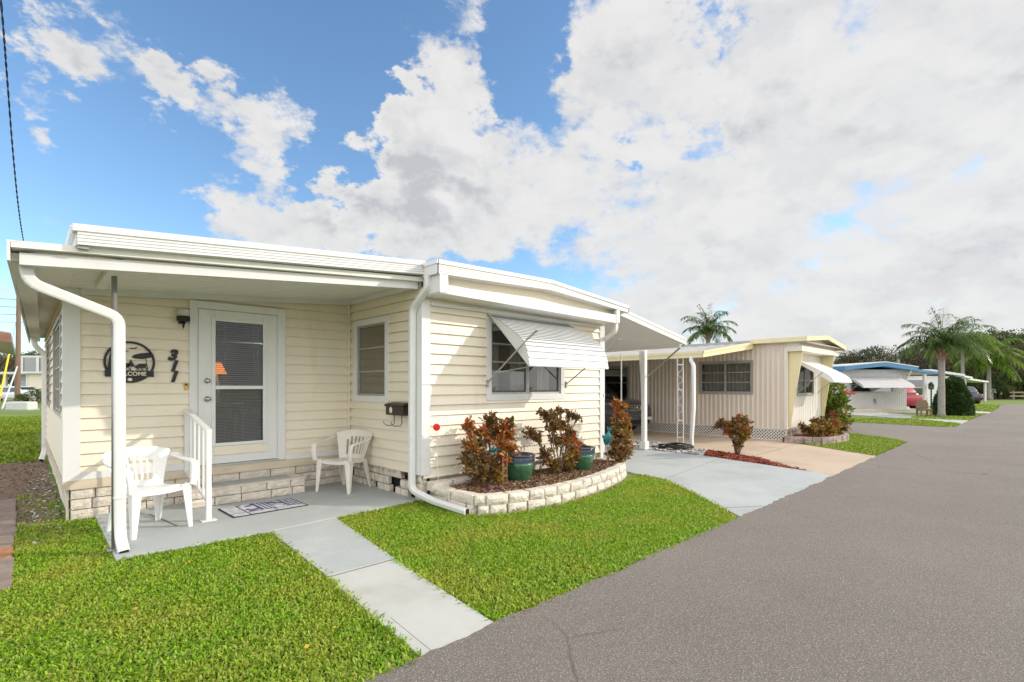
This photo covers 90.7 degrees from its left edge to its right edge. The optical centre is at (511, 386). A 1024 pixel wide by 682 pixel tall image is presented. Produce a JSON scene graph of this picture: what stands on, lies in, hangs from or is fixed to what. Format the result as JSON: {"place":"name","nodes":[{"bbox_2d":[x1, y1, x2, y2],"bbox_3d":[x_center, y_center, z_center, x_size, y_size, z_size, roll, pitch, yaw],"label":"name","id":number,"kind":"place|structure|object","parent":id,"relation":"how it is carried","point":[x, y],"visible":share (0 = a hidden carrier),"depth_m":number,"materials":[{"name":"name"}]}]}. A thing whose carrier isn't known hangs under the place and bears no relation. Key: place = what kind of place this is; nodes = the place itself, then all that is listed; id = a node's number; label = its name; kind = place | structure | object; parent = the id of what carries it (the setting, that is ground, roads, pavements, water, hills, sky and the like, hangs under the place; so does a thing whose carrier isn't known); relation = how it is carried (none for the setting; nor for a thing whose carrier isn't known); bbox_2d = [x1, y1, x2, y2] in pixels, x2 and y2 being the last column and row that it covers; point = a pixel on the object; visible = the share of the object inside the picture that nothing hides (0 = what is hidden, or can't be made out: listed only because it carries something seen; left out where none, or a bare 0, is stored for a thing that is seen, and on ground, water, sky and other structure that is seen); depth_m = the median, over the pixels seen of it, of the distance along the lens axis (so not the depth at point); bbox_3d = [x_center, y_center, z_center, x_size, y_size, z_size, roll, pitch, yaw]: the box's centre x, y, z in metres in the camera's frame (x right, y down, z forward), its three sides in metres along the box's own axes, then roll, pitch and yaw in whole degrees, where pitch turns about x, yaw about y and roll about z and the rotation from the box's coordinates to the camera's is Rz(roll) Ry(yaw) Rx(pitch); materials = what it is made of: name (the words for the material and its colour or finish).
{"place":"outdoors","nodes":[
{"label":"outdoors","id":0,"kind":"place"},
{"bbox_2d":[0,372,25,399],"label":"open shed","id":1,"kind":"structure","parent":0,"point":[23,379],"depth_m":55.89,"materials":[{"name":"white"}]},
{"bbox_2d":[0,415,45,463],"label":"back lawn","id":2,"kind":"structure","parent":0,"point":[26,429],"depth_m":13.54,"materials":[{"name":"green plant"}]},
{"bbox_2d":[0,460,70,545],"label":"bare ground","id":3,"kind":"structure","parent":0,"point":[4,495],"depth_m":7.08,"materials":[{"name":"brown plant"}]},
{"bbox_2d":[17,468,67,548],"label":"loose stones","id":4,"kind":"object","parent":3,"relation":"on","point":[34,542],"visible":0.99,"depth_m":6.29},
{"bbox_2d":[0,492,422,681],"bbox_3d":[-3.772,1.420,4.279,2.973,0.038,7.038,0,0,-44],"label":"front lawn","id":5,"kind":"structure","parent":0,"point":[93,565],"depth_m":3.12,"materials":[{"name":"green plant"}]},
{"bbox_2d":[272,518,393,576],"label":"path","id":6,"kind":"structure","parent":0,"point":[334,546],"depth_m":4.45,"materials":[{"name":"grey concrete"}]},
{"bbox_2d":[329,560,492,655],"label":"path","id":7,"kind":"structure","parent":0,"point":[424,611],"depth_m":3.26,"materials":[{"name":"concrete"}]},
{"bbox_2d":[137,491,428,648],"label":"paving joints","id":8,"kind":"object","parent":7,"relation":"on","point":[329,576],"visible":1,"depth_m":4.08,"materials":[{"name":"grey concrete"}]},
{"bbox_2d":[0,392,1023,520],"bbox_3d":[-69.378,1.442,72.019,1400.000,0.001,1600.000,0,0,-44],"label":"ground","id":9,"kind":"structure","parent":0,"point":[993,401],"depth_m":25.98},
{"bbox_2d":[0,353,14,383],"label":"oak tree","id":10,"kind":"object","parent":9,"relation":"on","point":[4,360],"visible":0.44,"depth_m":73.97,"materials":[{"name":"green plant"}]},
{"bbox_2d":[0,331,15,354],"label":"brown eave house","id":11,"kind":"structure","parent":9,"relation":"on","point":[7,346],"depth_m":14.92,"materials":[{"name":"beige"}]},
{"bbox_2d":[0,499,16,590],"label":"paver walk","id":12,"kind":"structure","parent":9,"relation":"on","point":[8,512],"depth_m":4.67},
{"bbox_2d":[0,352,30,385],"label":"oak tree","id":13,"kind":"object","parent":9,"relation":"on","point":[10,378],"visible":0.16,"depth_m":76.83,"materials":[{"name":"green plant"}]},
{"bbox_2d":[14,297,20,401],"bbox_3d":[-39.127,-2.769,40.011,0.394,8.803,0.380,0,0,-44],"label":"utility pole","id":14,"kind":"object","parent":9,"relation":"on","point":[17,389],"visible":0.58,"depth_m":39.93,"materials":[{"name":"brown wood"}]},
{"bbox_2d":[0,314,17,399],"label":"guy wire","id":15,"kind":"object","parent":14,"relation":"attached to","point":[4,375],"visible":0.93,"depth_m":35.30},
{"bbox_2d":[1,366,17,409],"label":"guy wire","id":16,"kind":"object","parent":14,"relation":"attached to","point":[4,402],"visible":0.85,"depth_m":34.52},
{"bbox_2d":[0,386,41,400],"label":"white car","id":17,"kind":"object","parent":9,"relation":"on","point":[11,392],"visible":0.27,"depth_m":47.22,"materials":[{"name":"paint"}]},
{"bbox_2d":[3,401,39,409],"bbox_3d":[-30.058,1.205,31.000,1.480,0.550,0.780,0,0,0],"label":"utility box","id":18,"kind":"object","parent":9,"relation":"on","point":[24,405],"visible":0.81,"depth_m":30.65,"materials":[{"name":"concrete"}]},
{"bbox_2d":[13,387,41,403],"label":"bush","id":19,"kind":"object","parent":9,"relation":"on","point":[18,396],"visible":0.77,"depth_m":39.52,"materials":[{"name":"green plant"}]},
{"bbox_2d":[21,356,41,399],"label":"outbuilding","id":20,"kind":"structure","parent":9,"relation":"on","point":[31,367],"depth_m":51.65,"materials":[{"name":"beige"}]},
{"bbox_2d":[95,480,417,561],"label":"porch slab","id":21,"kind":"structure","parent":9,"relation":"on","point":[170,537],"depth_m":5.40,"materials":[{"name":"grey concrete"}]},
{"bbox_2d":[102,446,198,539],"bbox_3d":[-3.584,1.003,4.977,0.620,0.793,0.696,0,0,28],"label":"plastic chair","id":22,"kind":"object","parent":21,"relation":"on","point":[155,486],"visible":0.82,"depth_m":5.07,"materials":[{"name":"white plastic"}]},
{"bbox_2d":[184,409,216,522],"bbox_3d":[-3.534,0.833,5.657,0.140,1.133,1.152,0,0,-44],"label":"handrail","id":23,"kind":"object","parent":21,"relation":"on","point":[205,491],"visible":0.98,"depth_m":5.44,"materials":[{"name":"white plastic"}]},
{"bbox_2d":[183,473,305,507],"bbox_3d":[-3.326,1.296,6.356,1.322,0.208,0.410,0,0,-44],"label":"porch step","id":24,"kind":"object","parent":21,"relation":"on","point":[226,492],"visible":0.71,"depth_m":6.26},
{"bbox_2d":[218,498,307,517],"bbox_3d":[-2.868,1.395,5.846,0.540,0.010,0.810,0,0,45],"label":"doormat","id":25,"kind":"object","parent":21,"relation":"on","point":[258,508],"visible":1,"depth_m":5.80,"materials":[{"name":"fabric"}]},
{"bbox_2d":[311,429,372,493],"bbox_3d":[-2.272,1.003,6.914,0.697,0.793,0.620,0,0,19],"label":"plastic chair","id":26,"kind":"object","parent":21,"relation":"on","point":[344,461],"visible":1,"depth_m":6.99,"materials":[{"name":"white plastic"}]},
{"bbox_2d":[7,223,694,553],"bbox_3d":[-3.760,-0.049,11.248,10.380,2.957,12.982,0,0,-44],"label":"mobile home","id":27,"kind":"object","parent":9,"relation":"on","point":[448,347],"visible":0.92,"depth_m":6.41,"materials":[{"name":"beige"}]},
{"bbox_2d":[0,0,23,240],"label":"service cable","id":28,"kind":"object","parent":27,"relation":"attached to","point":[4,42],"visible":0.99,"depth_m":2.55,"materials":[{"name":"black rubber"}]},
{"bbox_2d":[46,335,52,407],"bbox_3d":[-8.031,-0.240,8.787,0.059,1.180,1.600,0,0,-44],"label":"window","id":29,"kind":"structure","parent":27,"relation":"in","point":[48,346],"depth_m":9.31,"materials":[{"name":"metal"}]},
{"bbox_2d":[53,313,61,416],"bbox_3d":[-5.776,-0.240,6.446,0.059,1.180,1.900,0,0,-44],"label":"window","id":30,"kind":"structure","parent":27,"relation":"in","point":[57,329],"depth_m":6.65,"materials":[{"name":"metal"}]},
{"bbox_2d":[103,341,154,382],"bbox_3d":[-4.304,-0.275,5.696,0.470,0.470,0.014,0,0,-44],"label":"welcome sign","id":31,"kind":"object","parent":27,"relation":"attached to","point":[132,376],"visible":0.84,"depth_m":5.74,"materials":[{"name":"black metal"}]},
{"bbox_2d":[176,308,189,328],"bbox_3d":[-3.907,-0.802,6.009,0.144,0.235,0.147,0,0,-44],"label":"wall lantern","id":32,"kind":"object","parent":27,"relation":"attached to","point":[182,317],"depth_m":5.96,"materials":[{"name":"metal"}]},
{"bbox_2d":[216,402,245,441],"bbox_3d":[-3.872,0.600,6.614,0.600,0.780,0.400,0,0,-44],"label":"side table","id":33,"kind":"object","parent":27,"relation":"on","point":[236,417],"visible":0.13,"depth_m":6.68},
{"bbox_2d":[216,362,226,401],"bbox_3d":[-3.852,-0.050,6.593,0.240,0.520,0.240,0,0,-44],"label":"table lamp","id":34,"kind":"object","parent":33,"relation":"on","point":[220,371],"visible":0.3,"depth_m":6.56,"materials":[{"name":"orange"}]},
{"bbox_2d":[198,309,276,464],"bbox_3d":[-3.483,0.007,6.469,0.915,1.914,0.099,0,0,-44],"label":"door","id":35,"kind":"structure","parent":27,"relation":"in","point":[227,452],"depth_m":6.47,"materials":[{"name":"beige metal"}]},
{"bbox_2d":[353,315,391,402],"bbox_3d":[-1.968,-0.370,7.088,0.059,1.170,0.980,0,0,-44],"label":"window","id":36,"kind":"structure","parent":27,"relation":"in","point":[370,335],"depth_m":7.10,"materials":[{"name":"metal"}]},
{"bbox_2d":[383,402,407,426],"bbox_3d":[-1.481,0.353,6.412,0.204,0.294,0.450,0,0,-44],"label":"wall mailbox","id":37,"kind":"object","parent":27,"relation":"attached to","point":[397,408],"depth_m":6.35,"materials":[{"name":"brown metal"}]},
{"bbox_2d":[484,316,564,400],"bbox_3d":[0.192,-0.380,7.491,1.630,1.150,0.158,0,0,-44],"label":"window","id":38,"kind":"structure","parent":27,"relation":"in","point":[519,378],"depth_m":7.39,"materials":[{"name":"metal"}]},
{"bbox_2d":[339,477,636,518],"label":"grass edge","id":39,"kind":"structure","parent":9,"relation":"on","point":[628,481],"depth_m":5.91,"materials":[{"name":"green plant"}]},
{"bbox_2d":[430,457,626,515],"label":"garden wall","id":40,"kind":"structure","parent":9,"relation":"on","point":[528,498],"depth_m":5.99,"materials":[{"name":"beige stone"}]},
{"bbox_2d":[433,424,439,485],"bbox_3d":[-0.916,0.890,6.137,0.090,0.880,0.016,0,0,0],"label":"driveway marker","id":41,"kind":"object","parent":40,"relation":"on","point":[436,427],"visible":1,"depth_m":6.13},
{"bbox_2d":[680,304,737,343],"bbox_3d":[13.190,-2.095,33.847,3.922,7.050,3.561,0,0,-44],"label":"palm tree","id":42,"kind":"object","parent":9,"relation":"on","point":[709,327],"visible":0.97,"depth_m":33.65,"materials":[{"name":"green plant"}]},
{"bbox_2d":[605,336,851,445],"bbox_3d":[3.605,0.009,17.216,6.859,2.842,12.604,0,0,-44],"label":"neighbour home","id":43,"kind":"object","parent":9,"relation":"on","point":[775,388],"visible":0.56,"depth_m":14.21,"materials":[{"name":"beige"}]},
{"bbox_2d":[605,366,628,397],"bbox_3d":[3.379,-0.120,17.105,0.059,1.100,1.350,0,0,-44],"label":"window","id":44,"kind":"structure","parent":43,"relation":"in","point":[613,374],"depth_m":16.93,"materials":[{"name":"glass"}]},
{"bbox_2d":[699,360,752,394],"bbox_3d":[6.082,-0.250,14.371,0.159,0.940,1.540,0,0,-44],"label":"window","id":45,"kind":"structure","parent":43,"relation":"in","point":[735,376],"depth_m":14.34,"materials":[{"name":"metal"}]},
{"bbox_2d":[797,365,813,395],"bbox_3d":[8.254,-0.170,14.242,1.450,0.860,0.059,0,0,-44],"label":"window","id":46,"kind":"structure","parent":43,"relation":"in","point":[812,373],"depth_m":14.25,"materials":[{"name":"metal"}]},
{"bbox_2d":[704,449,806,470],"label":"red wood mulch","id":47,"kind":"object","parent":9,"relation":"on","point":[729,455],"visible":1,"depth_m":9.94,"materials":[{"name":"red wood"}]},
{"bbox_2d":[710,413,753,454],"bbox_3d":[4.650,0.997,10.511,0.922,0.879,0.916,0,0,-44],"label":"croton shrub","id":48,"kind":"object","parent":47,"relation":"on","point":[738,427],"visible":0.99,"depth_m":10.31,"materials":[{"name":"brown plant"}]},
{"bbox_2d":[783,432,848,443],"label":"planter wall","id":49,"kind":"structure","parent":9,"relation":"on","point":[843,437],"depth_m":12.54,"materials":[{"name":"stone"}]},
{"bbox_2d":[793,433,840,437],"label":"planter mulch","id":50,"kind":"object","parent":49,"relation":"on","point":[814,436],"visible":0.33,"depth_m":13.13,"materials":[{"name":"brown soil"}]},
{"bbox_2d":[797,416,826,436],"bbox_3d":[7.778,1.070,13.000,0.873,0.584,0.652,0,0,-44],"label":"croton shrub","id":51,"kind":"object","parent":50,"relation":"on","point":[814,429],"visible":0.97,"depth_m":12.91,"materials":[{"name":"brown plant"}]},
{"bbox_2d":[814,416,842,435],"bbox_3d":[8.211,1.086,13.314,0.904,0.620,0.696,0,0,-44],"label":"croton shrub","id":52,"kind":"object","parent":50,"relation":"on","point":[832,431],"visible":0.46,"depth_m":13.29,"materials":[{"name":"brown plant"}]},
{"bbox_2d":[825,418,849,434],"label":"croton shrub","id":53,"kind":"object","parent":50,"relation":"on","point":[842,427],"visible":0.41,"depth_m":13.60,"materials":[{"name":"brown plant"}]},
{"bbox_2d":[833,345,888,364],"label":"oak tree","id":54,"kind":"object","parent":9,"relation":"on","point":[858,357],"visible":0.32,"depth_m":66.37,"materials":[{"name":"green plant"}]},
{"bbox_2d":[832,361,937,412],"bbox_3d":[18.277,0.043,32.965,9.250,2.775,13.292,0,0,-4],"label":"blue roof home","id":55,"kind":"object","parent":9,"relation":"on","point":[879,387],"visible":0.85,"depth_m":27.44,"materials":[{"name":"grey metal"}]},
{"bbox_2d":[851,376,893,392],"bbox_3d":[19.564,-0.105,27.489,2.450,0.910,0.059,0,0,-4],"label":"window","id":56,"kind":"structure","parent":55,"relation":"in","point":[858,389],"depth_m":27.47,"materials":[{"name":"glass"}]},
{"bbox_2d":[867,345,922,369],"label":"oak tree","id":57,"kind":"object","parent":9,"relation":"on","point":[879,354],"visible":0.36,"depth_m":61.77,"materials":[{"name":"green plant"}]},
{"bbox_2d":[891,346,925,368],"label":"oak tree","id":58,"kind":"object","parent":9,"relation":"on","point":[911,358],"visible":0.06,"depth_m":67.53,"materials":[{"name":"green plant"}]},
{"bbox_2d":[893,341,960,372],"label":"oak tree","id":59,"kind":"object","parent":9,"relation":"on","point":[927,361],"visible":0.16,"depth_m":59.90,"materials":[{"name":"green plant"}]},
{"bbox_2d":[928,382,934,407],"bbox_3d":[22.801,0.590,27.500,0.314,1.680,0.314,0,0,24],"label":"lamp post","id":60,"kind":"object","parent":9,"relation":"on","point":[931,385],"visible":0.93,"depth_m":27.47,"materials":[{"name":"black metal"}]},
{"bbox_2d":[907,369,964,405],"bbox_3d":[30.084,0.090,41.464,5.200,2.680,9.650,0,0,-4],"label":"white home","id":61,"kind":"object","parent":9,"relation":"on","point":[916,381],"visible":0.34,"depth_m":36.94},
{"bbox_2d":[907,379,922,395],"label":"window","id":62,"kind":"structure","parent":61,"relation":"in","point":[918,383],"depth_m":36.91,"materials":[{"name":"glass"}]},
{"bbox_2d":[896,307,986,416],"bbox_3d":[19.497,-1.111,23.073,3.339,5.083,3.181,0,0,-44],"label":"palm tree","id":63,"kind":"object","parent":9,"relation":"on","point":[943,343],"visible":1,"depth_m":22.88,"materials":[{"name":"green plant"}]},
{"bbox_2d":[930,375,975,415],"bbox_3d":[21.447,0.459,24.612,1.657,2.117,1.717,0,0,-44],"label":"round hedge","id":64,"kind":"object","parent":9,"relation":"on","point":[959,400],"visible":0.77,"depth_m":24.11,"materials":[{"name":"green plant"}]},
{"bbox_2d":[924,314,1003,378],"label":"palm tree","id":65,"kind":"object","parent":9,"relation":"on","point":[985,337],"visible":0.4,"depth_m":42.28,"materials":[{"name":"green plant"}]},
{"bbox_2d":[950,367,983,392],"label":"bush","id":66,"kind":"object","parent":9,"relation":"on","point":[976,385],"visible":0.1,"depth_m":55.63,"materials":[{"name":"green plant"}]},
{"bbox_2d":[958,376,988,400],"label":"white carport home","id":67,"kind":"object","parent":9,"relation":"on","point":[969,379],"visible":0.1,"depth_m":48.45,"materials":[{"name":"white metal"}]},
{"bbox_2d":[967,386,982,403],"bbox_3d":[36.363,0.705,41.534,2.200,1.450,4.691,0,0,18],"label":"parked sedan","id":68,"kind":"object","parent":9,"relation":"on","point":[977,397],"visible":0.11,"depth_m":39.41,"materials":[{"name":"blue paint"}]},
{"bbox_2d":[946,334,1020,392],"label":"oak tree","id":69,"kind":"object","parent":9,"relation":"on","point":[969,368],"visible":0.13,"depth_m":60.27,"materials":[{"name":"green plant"}]},
{"bbox_2d":[952,330,1023,399],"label":"palm tree","id":70,"kind":"object","parent":9,"relation":"on","point":[1001,365],"visible":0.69,"depth_m":53.18,"materials":[{"name":"green plant"}]},
{"bbox_2d":[963,331,1023,397],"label":"oak tree","id":71,"kind":"object","parent":9,"relation":"on","point":[1004,338],"visible":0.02,"depth_m":64.52,"materials":[{"name":"green plant"}]},
{"bbox_2d":[976,375,1014,398],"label":"bush","id":72,"kind":"object","parent":9,"relation":"on","point":[1005,388],"visible":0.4,"depth_m":55.62,"materials":[{"name":"green plant"}]},
{"bbox_2d":[976,352,1023,398],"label":"oak tree","id":73,"kind":"object","parent":9,"relation":"on","point":[1005,396],"visible":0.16,"depth_m":57.70,"materials":[{"name":"green plant"}]},
{"bbox_2d":[977,366,1023,398],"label":"bush","id":74,"kind":"object","parent":9,"relation":"on","point":[1015,384],"visible":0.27,"depth_m":57.16,"materials":[{"name":"green plant"}]},
{"bbox_2d":[978,371,1023,398],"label":"bush","id":75,"kind":"object","parent":9,"relation":"on","point":[998,381],"visible":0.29,"depth_m":56.71,"materials":[{"name":"green plant"}]},
{"bbox_2d":[981,328,1023,351],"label":"oak tree","id":76,"kind":"object","parent":9,"relation":"on","point":[1007,332],"visible":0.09,"depth_m":69.06,"materials":[{"name":"green plant"}]},
{"bbox_2d":[993,341,1023,398],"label":"oak tree","id":77,"kind":"object","parent":9,"relation":"on","point":[1020,346],"visible":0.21,"depth_m":59.88,"materials":[{"name":"green plant"}]},
{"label":"bed soil","id":78,"kind":"structure","parent":9,"relation":"on","visible":0},
{"bbox_2d":[427,471,505,491],"bbox_3d":[-0.353,1.271,6.738,1.778,0.218,0.185,0,0,-44],"label":"block ledge","id":79,"kind":"object","parent":78,"relation":"on","point":[432,486],"visible":0.11,"depth_m":6.26,"materials":[{"name":"beige stone"}]},
{"bbox_2d":[456,410,520,486],"bbox_3d":[-0.295,0.788,6.351,0.956,0.970,0.506,0,0,-44],"label":"croton shrub","id":80,"kind":"object","parent":78,"relation":"on","point":[489,431],"visible":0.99,"depth_m":6.26,"materials":[{"name":"red plant"}]},
{"bbox_2d":[450,459,616,492],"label":"bark mulch","id":81,"kind":"object","parent":78,"relation":"on","point":[545,476],"visible":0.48,"depth_m":6.59,"materials":[{"name":"brown wood"}]},
{"bbox_2d":[504,452,534,481],"bbox_3d":[0.089,1.071,6.653,0.441,0.373,0.441,0,0,-44],"label":"glazed pot","id":82,"kind":"object","parent":81,"relation":"on","point":[521,467],"visible":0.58,"depth_m":6.49,"materials":[{"name":"green ceramic"}]},
{"bbox_2d":[568,445,595,470],"bbox_3d":[1.024,1.075,7.513,0.432,0.366,0.432,0,0,-44],"label":"glazed pot","id":83,"kind":"object","parent":81,"relation":"on","point":[585,460],"visible":0.54,"depth_m":7.35,"materials":[{"name":"green ceramic"}]},
{"bbox_2d":[602,426,612,463],"bbox_3d":[1.483,0.937,7.837,0.171,0.656,0.041,0,0,0],"label":"fish ornament","id":84,"kind":"object","parent":81,"relation":"on","point":[607,438],"visible":0.97,"depth_m":7.83,"materials":[{"name":"teal metal"}]},
{"bbox_2d":[520,405,585,473],"bbox_3d":[0.654,0.770,7.155,1.212,1.014,0.460,0,0,-44],"label":"croton shrub","id":85,"kind":"object","parent":78,"relation":"on","point":[568,439],"visible":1,"depth_m":7.12,"materials":[{"name":"brown plant"}]},
{"bbox_2d":[604,396,635,462],"bbox_3d":[1.730,0.712,8.157,0.723,1.123,0.383,0,0,-44],"label":"croton shrub","id":86,"kind":"object","parent":78,"relation":"on","point":[618,452],"visible":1,"depth_m":8.17,"materials":[{"name":"brown plant"}]},
{"bbox_2d":[0,0,1023,386],"label":"sky","id":87,"kind":"structure","parent":0,"point":[846,171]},
{"bbox_2d":[336,474,738,621],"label":"side lawn","id":88,"kind":"structure","parent":0,"point":[652,492],"depth_m":4.75,"materials":[{"name":"green plant"}]},
{"bbox_2d":[0,485,730,647],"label":"fallen leaves","id":89,"kind":"object","parent":88,"relation":"on","point":[305,646],"visible":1,"depth_m":3.83,"materials":[{"name":"brown plant"}]},
{"bbox_2d":[608,439,706,454],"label":"white gravel","id":90,"kind":"structure","parent":0,"point":[694,451],"depth_m":11.30,"materials":[{"name":"white gravel"}]},
{"bbox_2d":[609,442,693,449],"bbox_3d":[3.085,1.363,11.779,0.868,0.115,2.182,0,0,-72],"label":"garden hose","id":91,"kind":"object","parent":90,"relation":"on","point":[677,445],"visible":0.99,"depth_m":11.41,"materials":[{"name":"rubber"}]},
{"bbox_2d":[361,404,1023,681],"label":"road","id":92,"kind":"structure","parent":0,"point":[903,562],"depth_m":3.40,"materials":[{"name":"grey asphalt"}]},
{"bbox_2d":[603,445,833,516],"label":"grey driveway","id":93,"kind":"structure","parent":0,"point":[740,486],"depth_m":7.96,"materials":[{"name":"grey concrete"}]},
{"bbox_2d":[605,428,875,475],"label":"tan driveway","id":94,"kind":"structure","parent":0,"point":[818,459],"depth_m":11.02,"materials":[{"name":"beige concrete"}]},
{"bbox_2d":[605,383,651,430],"bbox_3d":[2.122,0.520,16.505,2.200,1.780,4.691,0,0,-43],"label":"suv","id":95,"kind":"object","parent":94,"relation":"on","point":[634,410],"visible":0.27,"depth_m":14.79,"materials":[{"name":"paint"}]},
{"bbox_2d":[798,432,905,455],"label":"neighbour lawn","id":96,"kind":"structure","parent":0,"point":[868,444],"depth_m":12.19,"materials":[{"name":"green plant"}]},
{"bbox_2d":[825,382,855,429],"bbox_3d":[9.855,0.615,15.636,1.413,1.648,1.290,0,0,-44],"label":"flowering bush","id":97,"kind":"object","parent":96,"relation":"on","point":[836,404],"visible":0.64,"depth_m":15.28,"materials":[{"name":"green plant"}]},
{"bbox_2d":[825,417,959,426],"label":"corner lawn","id":98,"kind":"structure","parent":0,"point":[914,422],"depth_m":19.82,"materials":[{"name":"green plant"}]},
{"bbox_2d":[847,413,967,423],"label":"pale driveway","id":99,"kind":"structure","parent":0,"point":[888,415],"depth_m":24.14,"materials":[{"name":"concrete"}]},
{"bbox_2d":[915,400,932,415],"bbox_3d":[19.567,1.040,24.010,0.520,0.780,0.500,0,0,16],"label":"wicker chair","id":100,"kind":"object","parent":99,"relation":"on","point":[921,405],"visible":0.9,"depth_m":24.14,"materials":[{"name":"brown wicker"}]},
{"bbox_2d":[907,407,990,413],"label":"driveway","id":101,"kind":"structure","parent":0,"point":[977,412],"depth_m":28.45,"materials":[{"name":"concrete"}]},
{"bbox_2d":[907,388,922,408],"bbox_3d":[23.752,0.705,32.335,2.200,1.450,4.691,0,0,-4],"label":"red car","id":102,"kind":"object","parent":101,"relation":"on","point":[913,396],"visible":0.13,"depth_m":30.09,"materials":[{"name":"paint"}]},
{"bbox_2d":[912,413,987,420],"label":"street lawn","id":103,"kind":"structure","parent":0,"point":[954,417],"depth_m":22.58,"materials":[{"name":"green plant"}]},
{"bbox_2d":[974,404,1000,411],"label":"street lawn","id":104,"kind":"structure","parent":0,"point":[986,407],"depth_m":32.79,"materials":[{"name":"green plant"}]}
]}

